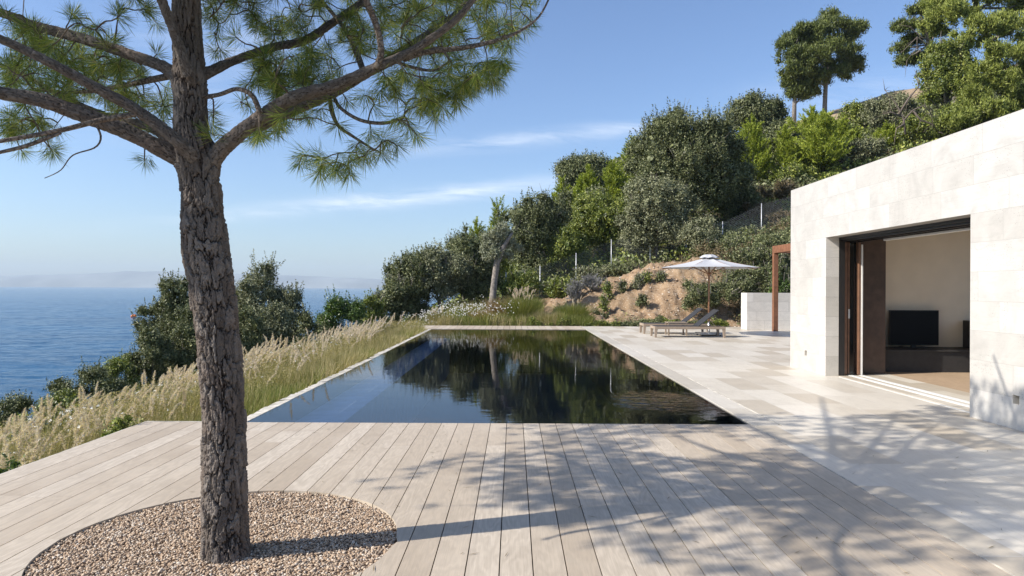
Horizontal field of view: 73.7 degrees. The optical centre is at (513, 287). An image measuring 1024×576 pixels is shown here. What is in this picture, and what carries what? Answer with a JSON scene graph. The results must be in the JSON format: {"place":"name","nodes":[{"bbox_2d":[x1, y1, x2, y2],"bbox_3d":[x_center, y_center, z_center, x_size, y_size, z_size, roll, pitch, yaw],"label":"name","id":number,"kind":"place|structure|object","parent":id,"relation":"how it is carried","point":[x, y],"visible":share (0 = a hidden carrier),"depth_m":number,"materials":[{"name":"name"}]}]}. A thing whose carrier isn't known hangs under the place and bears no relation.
{"place":"outdoors","nodes":[
{"label":"outdoors","id":0,"kind":"place"},
{"bbox_2d":[0,271,386,288],"bbox_3d":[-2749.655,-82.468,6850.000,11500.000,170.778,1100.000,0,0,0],"label":"mountain range","id":1,"kind":"structure","parent":0,"point":[137,279],"depth_m":6459.47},
{"bbox_2d":[0,287,453,431],"bbox_3d":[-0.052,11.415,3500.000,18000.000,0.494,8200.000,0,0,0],"label":"sea","id":2,"kind":"structure","parent":0,"point":[50,333],"depth_m":189.94,"materials":[{"name":"liquid"}]},
{"bbox_2d":[0,0,1022,278],"label":"sky","id":3,"kind":"structure","parent":0,"point":[588,79],"materials":[{"name":"blue"}]},
{"bbox_2d":[348,329,694,410],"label":"pool water","id":4,"kind":"structure","parent":0,"point":[486,349],"depth_m":14.63,"materials":[{"name":"black liquid"}]},
{"bbox_2d":[497,65,1015,373],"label":"ground","id":5,"kind":"structure","parent":0,"point":[625,302],"depth_m":28.34,"materials":[{"name":"soil"}]},
{"bbox_2d":[0,388,36,447],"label":"sea bush","id":6,"kind":"object","parent":5,"relation":"on","point":[13,404],"visible":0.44,"depth_m":13.30,"materials":[{"name":"green plant"}]},
{"bbox_2d":[30,388,81,432],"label":"sea bush","id":7,"kind":"object","parent":5,"relation":"on","point":[64,393],"visible":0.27,"depth_m":14.35,"materials":[{"name":"green plant"}]},
{"bbox_2d":[42,356,153,411],"bbox_3d":[-9.277,2.861,15.265,2.419,2.704,1.722,0,0,0],"label":"sea bush","id":8,"kind":"object","parent":5,"relation":"on","point":[94,375],"visible":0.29,"depth_m":15.17,"materials":[{"name":"green plant"}]},
{"bbox_2d":[97,411,143,436],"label":"leafy bush","id":9,"kind":"object","parent":5,"relation":"on","point":[119,423],"visible":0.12,"depth_m":6.84,"materials":[{"name":"green plant"}]},
{"bbox_2d":[99,348,147,395],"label":"sea bush","id":10,"kind":"object","parent":5,"relation":"on","point":[118,364],"visible":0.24,"depth_m":16.75,"materials":[{"name":"green plant"}]},
{"bbox_2d":[121,322,182,388],"bbox_3d":[-9.511,2.436,17.846,1.849,3.155,1.408,0,0,0],"label":"sea bush","id":11,"kind":"object","parent":5,"relation":"on","point":[157,352],"visible":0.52,"depth_m":17.67,"materials":[{"name":"green plant"}]},
{"bbox_2d":[129,268,192,376],"bbox_3d":[-10.231,1.686,20.811,2.691,4.645,2.074,0,0,0],"label":"sea bush","id":12,"kind":"object","parent":5,"relation":"on","point":[164,306],"visible":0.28,"depth_m":20.47,"materials":[{"name":"green plant"}]},
{"bbox_2d":[162,295,197,382],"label":"sea bush","id":13,"kind":"object","parent":5,"relation":"on","point":[183,331],"visible":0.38,"depth_m":18.56,"materials":[{"name":"green plant"}]},
{"bbox_2d":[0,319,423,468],"bbox_3d":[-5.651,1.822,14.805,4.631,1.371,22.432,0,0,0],"label":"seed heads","id":14,"kind":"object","parent":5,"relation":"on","point":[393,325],"visible":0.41,"depth_m":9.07,"materials":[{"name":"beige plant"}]},
{"bbox_2d":[0,312,428,470],"bbox_3d":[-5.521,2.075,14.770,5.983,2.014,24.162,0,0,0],"label":"meadow grass","id":15,"kind":"structure","parent":5,"relation":"on","point":[258,400],"depth_m":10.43,"materials":[{"name":"green plant"}]},
{"bbox_2d":[238,301,268,364],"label":"sea bush","id":16,"kind":"object","parent":5,"relation":"on","point":[251,329],"visible":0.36,"depth_m":19.69,"materials":[{"name":"green plant"}]},
{"bbox_2d":[235,248,291,354],"bbox_3d":[-8.965,1.406,23.689,2.686,5.613,2.211,0,0,-22],"label":"sea bush","id":17,"kind":"object","parent":5,"relation":"on","point":[252,286],"visible":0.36,"depth_m":23.66,"materials":[{"name":"green plant"}]},
{"bbox_2d":[13,296,517,452],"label":"white flowers","id":18,"kind":"object","parent":5,"relation":"on","point":[482,305],"visible":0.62,"depth_m":25.79,"materials":[{"name":"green plant"}]},
{"bbox_2d":[244,297,299,356],"bbox_3d":[-7.990,2.056,22.302,2.362,3.520,1.769,0,0,0],"label":"sea bush","id":19,"kind":"object","parent":5,"relation":"on","point":[278,324],"visible":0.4,"depth_m":21.96,"materials":[{"name":"green plant"}]},
{"bbox_2d":[0,0,548,565],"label":"pine tree","id":20,"kind":"object","parent":5,"relation":"on","point":[190,150],"visible":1,"depth_m":3.55,"materials":[{"name":"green plant"}]},
{"bbox_2d":[279,279,310,342],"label":"sea bush","id":21,"kind":"object","parent":5,"relation":"on","point":[291,297],"visible":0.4,"depth_m":23.67,"materials":[{"name":"green plant"}]},
{"bbox_2d":[288,308,336,352],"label":"sea bush","id":22,"kind":"object","parent":5,"relation":"on","point":[306,320],"visible":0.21,"depth_m":20.92,"materials":[{"name":"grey plant"}]},
{"bbox_2d":[314,285,371,344],"bbox_3d":[-5.860,1.738,22.873,2.233,3.779,1.723,0,0,14],"label":"sea bush","id":23,"kind":"object","parent":5,"relation":"on","point":[341,308],"visible":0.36,"depth_m":22.60,"materials":[{"name":"green plant"}]},
{"bbox_2d":[350,289,388,331],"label":"sea bush","id":24,"kind":"object","parent":5,"relation":"on","point":[374,306],"visible":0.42,"depth_m":26.70,"materials":[{"name":"green plant"}]},
{"bbox_2d":[371,270,417,328],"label":"holm oak","id":25,"kind":"object","parent":5,"relation":"on","point":[396,287],"visible":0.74,"depth_m":29.02,"materials":[{"name":"green plant"}]},
{"bbox_2d":[381,241,440,319],"bbox_3d":[-4.588,0.015,30.755,2.722,4.250,2.562,0,0,23],"label":"holm oak","id":26,"kind":"object","parent":5,"relation":"on","point":[409,266],"visible":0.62,"depth_m":30.18,"materials":[{"name":"green plant"}]},
{"bbox_2d":[415,237,474,311],"bbox_3d":[-3.293,-0.283,30.910,3.145,4.029,2.885,0,0,0],"label":"holm oak","id":27,"kind":"object","parent":5,"relation":"on","point":[444,266],"visible":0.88,"depth_m":30.36,"materials":[{"name":"green plant"}]},
{"bbox_2d":[441,229,506,305],"bbox_3d":[-2.109,-0.627,32.611,3.579,4.566,2.976,0,0,0],"label":"holm oak","id":28,"kind":"object","parent":5,"relation":"on","point":[483,269],"visible":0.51,"depth_m":31.96,"materials":[{"name":"green plant"}]},
{"bbox_2d":[396,433,565,575],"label":"deck underlay","id":29,"kind":"object","parent":5,"relation":"on","point":[502,513],"depth_m":4.36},
{"bbox_2d":[0,422,1011,575],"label":"wooden deck","id":30,"kind":"structure","parent":29,"relation":"on","point":[626,529],"depth_m":4.59,"materials":[{"name":"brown wood"}]},
{"bbox_2d":[23,491,396,575],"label":"gravel","id":31,"kind":"structure","parent":30,"relation":"on","point":[120,531],"depth_m":3.76,"materials":[{"name":"beige gravel"}]},
{"bbox_2d":[396,296,592,326],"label":"grass","id":32,"kind":"structure","parent":5,"relation":"on","point":[452,319],"depth_m":25.56,"materials":[{"name":"green plant"}]},
{"bbox_2d":[247,340,744,432],"bbox_3d":[-0.165,2.239,15.135,5.550,1.620,16.530,0,0,0],"label":"pool basin","id":33,"kind":"object","parent":5,"relation":"on","point":[506,395],"visible":0.23,"depth_m":15.78,"materials":[{"name":"black stone"}]},
{"bbox_2d":[247,329,430,420],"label":"pool edge wall","id":34,"kind":"structure","parent":33,"relation":"on","point":[273,405],"depth_m":9.84,"materials":[{"name":"stone"}]},
{"bbox_2d":[295,365,449,422],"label":"pool steps","id":35,"kind":"structure","parent":33,"relation":"on","point":[391,396],"depth_m":12.09,"materials":[{"name":"blue liquid"}]},
{"bbox_2d":[581,326,779,425],"bbox_3d":[2.601,1.427,16.100,0.270,0.030,18.200,0,0,0],"label":"pool coping","id":36,"kind":"object","parent":33,"relation":"on","point":[738,411],"visible":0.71,"depth_m":9.41,"materials":[{"name":"stone"}]},
{"bbox_2d":[479,295,517,317],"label":"ornamental grass","id":37,"kind":"object","parent":5,"relation":"on","point":[495,309],"depth_m":26.47,"materials":[{"name":"beige plant"}]},
{"bbox_2d":[477,219,524,309],"bbox_3d":[-0.514,-0.816,27.791,1.852,3.952,1.226,0,0,-42],"label":"olive tree","id":38,"kind":"object","parent":5,"relation":"on","point":[495,244],"visible":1,"depth_m":27.51,"materials":[{"name":"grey plant"}]},
{"bbox_2d":[486,194,516,282],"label":"young pine","id":39,"kind":"object","parent":5,"relation":"on","point":[505,264],"visible":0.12,"depth_m":41.91,"materials":[{"name":"green plant"}]},
{"bbox_2d":[497,267,542,301],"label":"mastic bush","id":40,"kind":"object","parent":5,"relation":"on","point":[522,279],"visible":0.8,"depth_m":32.22,"materials":[{"name":"green plant"}]},
{"bbox_2d":[494,286,549,322],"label":"ornamental grass","id":41,"kind":"object","parent":5,"relation":"on","point":[532,307],"depth_m":26.00,"materials":[{"name":"green plant"}]},
{"bbox_2d":[493,186,571,282],"bbox_3d":[1.160,-2.668,37.264,4.823,5.935,4.278,0,0,0],"label":"holm oak","id":42,"kind":"object","parent":5,"relation":"on","point":[534,225],"visible":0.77,"depth_m":36.22,"materials":[{"name":"green plant"}]},
{"bbox_2d":[540,273,576,298],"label":"mastic bush","id":43,"kind":"object","parent":5,"relation":"on","point":[554,287],"visible":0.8,"depth_m":32.12,"materials":[{"name":"green plant"}]},
{"bbox_2d":[553,182,579,228],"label":"holm oak","id":44,"kind":"object","parent":5,"relation":"on","point":[565,196],"visible":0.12,"depth_m":43.49,"materials":[{"name":"green plant"}]},
{"bbox_2d":[542,223,593,277],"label":"mastic bush","id":45,"kind":"object","parent":5,"relation":"on","point":[566,246],"visible":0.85,"depth_m":35.95,"materials":[{"name":"green plant"}]},
{"bbox_2d":[546,297,599,315],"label":"ornamental grass","id":46,"kind":"object","parent":5,"relation":"on","point":[573,309],"depth_m":26.18,"materials":[{"name":"green plant"}]},
{"bbox_2d":[561,278,587,301],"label":"lavender","id":47,"kind":"object","parent":5,"relation":"on","point":[575,288],"visible":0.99,"depth_m":29.30,"materials":[{"name":"grey plant"}]},
{"bbox_2d":[549,148,619,193],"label":"holm oak","id":48,"kind":"object","parent":5,"relation":"on","point":[572,167],"visible":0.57,"depth_m":58.14,"materials":[{"name":"green plant"}]},
{"bbox_2d":[569,164,603,201],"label":"young pine","id":49,"kind":"object","parent":5,"relation":"on","point":[584,182],"visible":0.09,"depth_m":47.45,"materials":[{"name":"green plant"}]},
{"bbox_2d":[574,273,604,291],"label":"lavender","id":50,"kind":"object","parent":5,"relation":"on","point":[588,281],"visible":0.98,"depth_m":29.37,"materials":[{"name":"grey plant"}]},
{"bbox_2d":[574,263,610,282],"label":"mastic bush","id":51,"kind":"object","parent":5,"relation":"on","point":[587,270],"visible":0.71,"depth_m":32.69,"materials":[{"name":"green plant"}]},
{"bbox_2d":[565,186,629,256],"bbox_3d":[5.185,-3.754,39.783,4.659,4.535,4.306,0,0,0],"label":"mastic tree","id":52,"kind":"object","parent":5,"relation":"on","point":[593,210],"visible":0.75,"depth_m":38.92,"materials":[{"name":"green plant"}]},
{"bbox_2d":[598,158,627,198],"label":"young pine","id":53,"kind":"object","parent":5,"relation":"on","point":[614,184],"visible":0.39,"depth_m":47.45,"materials":[{"name":"green plant"}]},
{"bbox_2d":[603,258,644,276],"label":"mastic bush","id":54,"kind":"object","parent":5,"relation":"on","point":[614,271],"visible":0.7,"depth_m":32.40,"materials":[{"name":"green plant"}]},
{"bbox_2d":[529,311,728,326],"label":"ground cover","id":55,"kind":"object","parent":5,"relation":"on","point":[659,319],"visible":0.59,"depth_m":25.39,"materials":[{"name":"green plant"}]},
{"bbox_2d":[478,199,790,297],"bbox_3d":[6.072,-1.540,34.300,16.268,6.477,1.443,0,0,0],"label":"wire fence","id":56,"kind":"object","parent":5,"relation":"on","point":[653,246],"visible":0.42,"depth_m":34.50,"materials":[{"name":"metal"}]},
{"bbox_2d":[616,229,661,258],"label":"mastic bush","id":57,"kind":"object","parent":5,"relation":"on","point":[620,239],"visible":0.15,"depth_m":36.07,"materials":[{"name":"green plant"}]},
{"bbox_2d":[550,257,740,326],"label":"bank stones","id":58,"kind":"object","parent":5,"relation":"on","point":[653,292],"visible":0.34,"depth_m":28.16,"materials":[{"name":"brown stone"}]},
{"bbox_2d":[612,170,701,256],"bbox_3d":[7.327,-3.712,35.138,4.495,4.750,3.545,0,0,0],"label":"holm oak","id":59,"kind":"object","parent":5,"relation":"on","point":[650,194],"visible":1,"depth_m":34.44,"materials":[{"name":"green plant"}]},
{"bbox_2d":[614,97,759,239],"bbox_3d":[9.749,-6.631,37.596,7.276,8.280,6.150,0,0,-25],"label":"holm oak","id":60,"kind":"object","parent":5,"relation":"on","point":[678,142],"visible":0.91,"depth_m":35.94,"materials":[{"name":"green plant"}]},
{"bbox_2d":[676,213,730,253],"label":"mastic bush","id":61,"kind":"object","parent":5,"relation":"on","point":[695,232],"visible":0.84,"depth_m":32.58,"materials":[{"name":"green plant"}]},
{"bbox_2d":[385,73,1023,329],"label":"undergrowth","id":62,"kind":"object","parent":5,"relation":"on","point":[865,132],"visible":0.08,"depth_m":40.48,"materials":[{"name":"green plant"}]},
{"bbox_2d":[679,274,755,316],"bbox_3d":[7.885,0.381,26.377,3.000,1.962,1.527,0,0,0],"label":"mastic bush","id":63,"kind":"object","parent":5,"relation":"on","point":[697,294],"visible":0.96,"depth_m":26.32,"materials":[{"name":"green plant"}]},
{"bbox_2d":[704,237,753,253],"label":"mastic bush","id":64,"kind":"object","parent":5,"relation":"on","point":[728,244],"visible":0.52,"depth_m":30.68,"materials":[{"name":"green plant"}]},
{"bbox_2d":[682,214,790,323],"bbox_3d":[13.158,-1.643,30.001,9.796,6.299,9.101,0,0,0],"label":"slope scrub","id":65,"kind":"object","parent":5,"relation":"on","point":[774,237],"visible":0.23,"depth_m":29.94,"materials":[{"name":"green plant"}]},
{"bbox_2d":[719,269,762,295],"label":"mastic bush","id":66,"kind":"object","parent":5,"relation":"on","point":[730,275],"visible":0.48,"depth_m":26.95,"materials":[{"name":"green plant"}]},
{"bbox_2d":[718,182,764,217],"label":"mastic bush","id":67,"kind":"object","parent":5,"relation":"on","point":[754,198],"visible":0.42,"depth_m":39.13,"materials":[{"name":"green plant"}]},
{"bbox_2d":[723,88,793,134],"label":"holm oak","id":68,"kind":"object","parent":5,"relation":"on","point":[766,110],"visible":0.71,"depth_m":56.47,"materials":[{"name":"green plant"}]},
{"bbox_2d":[729,245,790,264],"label":"mastic bush","id":69,"kind":"object","parent":5,"relation":"on","point":[751,255],"visible":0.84,"depth_m":28.15,"materials":[{"name":"green plant"}]},
{"bbox_2d":[741,200,785,217],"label":"mastic bush","id":70,"kind":"object","parent":5,"relation":"on","point":[756,206],"visible":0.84,"depth_m":37.43,"materials":[{"name":"green plant"}]},
{"bbox_2d":[745,255,790,292],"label":"mastic bush","id":71,"kind":"object","parent":5,"relation":"on","point":[757,274],"visible":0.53,"depth_m":26.69,"materials":[{"name":"green plant"}]},
{"bbox_2d":[735,112,803,185],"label":"young pine","id":72,"kind":"object","parent":5,"relation":"on","point":[756,143],"visible":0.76,"depth_m":45.38,"materials":[{"name":"green plant"}]},
{"bbox_2d":[762,208,790,223],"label":"mastic bush","id":73,"kind":"object","parent":5,"relation":"on","point":[777,215],"visible":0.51,"depth_m":35.57,"materials":[{"name":"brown plant"}]},
{"bbox_2d":[763,269,790,292],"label":"mastic bush","id":74,"kind":"object","parent":5,"relation":"on","point":[786,284],"visible":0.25,"depth_m":26.07,"materials":[{"name":"green plant"}]},
{"bbox_2d":[753,177,801,202],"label":"mastic bush","id":75,"kind":"object","parent":5,"relation":"on","point":[783,191],"visible":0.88,"depth_m":40.24,"materials":[{"name":"green plant"}]},
{"bbox_2d":[762,116,805,162],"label":"holm oak","id":76,"kind":"object","parent":5,"relation":"on","point":[771,134],"visible":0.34,"depth_m":50.06,"materials":[{"name":"green plant"}]},
{"bbox_2d":[768,160,819,181],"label":"mastic bush","id":77,"kind":"object","parent":5,"relation":"on","point":[794,170],"visible":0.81,"depth_m":43.37,"materials":[{"name":"green plant"}]},
{"bbox_2d":[772,19,835,122],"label":"tall pine","id":78,"kind":"object","parent":5,"relation":"on","point":[792,71],"visible":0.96,"depth_m":71.40,"materials":[{"name":"green plant"}]},
{"bbox_2d":[774,104,857,169],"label":"young pine","id":79,"kind":"object","parent":5,"relation":"on","point":[822,145],"visible":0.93,"depth_m":43.73,"materials":[{"name":"green plant"}]},
{"bbox_2d":[795,4,871,111],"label":"tall pine","id":80,"kind":"object","parent":5,"relation":"on","point":[829,23],"visible":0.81,"depth_m":71.91,"materials":[{"name":"green plant"}]},
{"bbox_2d":[834,116,864,140],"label":"young pine","id":81,"kind":"object","parent":5,"relation":"on","point":[844,124],"visible":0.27,"depth_m":49.34,"materials":[{"name":"green plant"}]},
{"bbox_2d":[828,98,889,127],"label":"holm oak","id":82,"kind":"object","parent":5,"relation":"on","point":[852,109],"visible":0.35,"depth_m":54.95,"materials":[{"name":"green plant"}]},
{"bbox_2d":[848,134,889,159],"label":"mastic bush","id":83,"kind":"object","parent":5,"relation":"on","point":[870,146],"visible":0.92,"depth_m":45.34,"materials":[{"name":"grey plant"}]},
{"bbox_2d":[868,120,908,149],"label":"young pine","id":84,"kind":"object","parent":5,"relation":"on","point":[890,130],"visible":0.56,"depth_m":46.79,"materials":[{"name":"green plant"}]},
{"bbox_2d":[855,89,924,132],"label":"holm oak","id":85,"kind":"object","parent":5,"relation":"on","point":[874,108],"visible":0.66,"depth_m":51.27,"materials":[{"name":"green plant"}]},
{"bbox_2d":[872,71,942,145],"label":"dead tree","id":86,"kind":"object","parent":5,"relation":"on","point":[899,114],"visible":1,"depth_m":42.97,"materials":[{"name":"grey wood"}]},
{"bbox_2d":[894,107,943,144],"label":"mastic bush","id":87,"kind":"object","parent":5,"relation":"on","point":[912,122],"visible":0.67,"depth_m":45.30,"materials":[{"name":"green plant"}]},
{"bbox_2d":[886,0,956,102],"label":"tall pine","id":88,"kind":"object","parent":5,"relation":"on","point":[909,38],"visible":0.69,"depth_m":48.48,"materials":[{"name":"green plant"}]},
{"bbox_2d":[912,28,982,135],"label":"holm oak","id":89,"kind":"object","parent":5,"relation":"on","point":[948,60],"visible":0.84,"depth_m":44.08,"materials":[{"name":"green plant"}]},
{"bbox_2d":[922,95,996,138],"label":"mastic bush","id":90,"kind":"object","parent":5,"relation":"on","point":[935,118],"visible":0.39,"depth_m":43.17,"materials":[{"name":"green plant"}]},
{"bbox_2d":[913,0,1023,129],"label":"tall pine","id":91,"kind":"object","parent":5,"relation":"on","point":[992,74],"visible":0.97,"depth_m":42.98,"materials":[{"name":"green plant"}]},
{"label":"far deck underlay","id":92,"kind":"structure","parent":5,"relation":"on","visible":0},
{"bbox_2d":[405,325,585,329],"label":"deck","id":93,"kind":"structure","parent":92,"relation":"on","point":[511,327],"depth_m":24.00,"materials":[{"name":"beige stone"}]},
{"bbox_2d":[589,326,1023,575],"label":"stone terrace","id":94,"kind":"structure","parent":0,"point":[821,417],"depth_m":6.62,"materials":[{"name":"stone"}]},
{"bbox_2d":[640,308,707,333],"bbox_3d":[5.030,1.022,21.430,2.030,0.801,0.660,0,0,0],"label":"sun lounger","id":95,"kind":"object","parent":94,"relation":"on","point":[689,316],"visible":0.61,"depth_m":21.20,"materials":[{"name":"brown wood"}]},
{"bbox_2d":[650,309,725,337],"bbox_3d":[5.060,1.022,19.880,2.030,0.801,0.660,0,0,0],"label":"sun lounger","id":96,"kind":"object","parent":94,"relation":"on","point":[706,317],"visible":1,"depth_m":19.59,"materials":[{"name":"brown wood"}]},
{"bbox_2d":[661,254,758,335],"bbox_3d":[5.879,0.209,20.550,2.781,2.434,2.781,0,0,-31],"label":"parasol","id":97,"kind":"object","parent":94,"relation":"on","point":[708,261],"visible":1,"depth_m":20.32,"materials":[{"name":"fabric"}]},
{"bbox_2d":[741,293,789,329],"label":"wall","id":98,"kind":"structure","parent":94,"relation":"on","point":[756,311],"depth_m":23.40,"materials":[{"name":"stone"}]},
{"bbox_2d":[772,243,790,330],"bbox_3d":[10.605,0.028,18.235,3.890,2.840,9.270,0,0,0],"label":"pergola","id":99,"kind":"object","parent":94,"relation":"on","point":[783,248],"visible":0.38,"depth_m":22.72,"materials":[{"name":"orange metal"}]},
{"bbox_2d":[752,425,1014,575],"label":"terrace joint","id":100,"kind":"object","parent":94,"relation":"on","point":[898,509],"visible":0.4,"depth_m":4.28,"materials":[{"name":"stone"}]},
{"bbox_2d":[790,109,1023,431],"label":"house","id":101,"kind":"structure","parent":94,"relation":"on","point":[937,224],"depth_m":9.78,"materials":[{"name":"stone"}]},
{"bbox_2d":[845,242,847,374],"bbox_3d":[5.399,0.332,11.640,0.060,2.154,1.080,0,0,0],"label":"sliding door","id":102,"kind":"structure","parent":101,"relation":"in","point":[846,243],"depth_m":11.10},
{"bbox_2d":[847,242,849,373],"bbox_3d":[5.466,0.332,11.651,0.025,2.154,1.058,0,0,0],"label":"sliding door","id":103,"kind":"structure","parent":101,"relation":"in","point":[848,278],"depth_m":11.13,"materials":[{"name":"wood"}]},
{"bbox_2d":[856,242,860,374],"bbox_3d":[5.616,0.332,11.630,0.035,2.154,1.100,0,0,0],"label":"sliding door","id":104,"kind":"structure","parent":101,"relation":"in","point":[858,244],"depth_m":11.08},
{"bbox_2d":[885,347,969,371],"bbox_3d":[7.090,1.238,11.870,1.848,0.376,0.680,0,0,0],"label":"media bench","id":105,"kind":"object","parent":101,"relation":"on","point":[936,359],"visible":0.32,"depth_m":11.56,"materials":[{"name":"brown wood"}]},
{"bbox_2d":[888,310,938,347],"bbox_3d":[7.072,0.720,12.060,0.870,0.656,0.160,0,0,0],"label":"television","id":106,"kind":"object","parent":105,"relation":"on","point":[913,328],"visible":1,"depth_m":12.04,"materials":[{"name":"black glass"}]},
{"bbox_2d":[963,320,969,347],"bbox_3d":[8.361,1.005,11.744,0.670,0.854,0.912,0,0,0],"label":"corner cabinet","id":107,"kind":"object","parent":101,"relation":"on","point":[966,333],"visible":0.12,"depth_m":12.10,"materials":[{"name":"black wood"}]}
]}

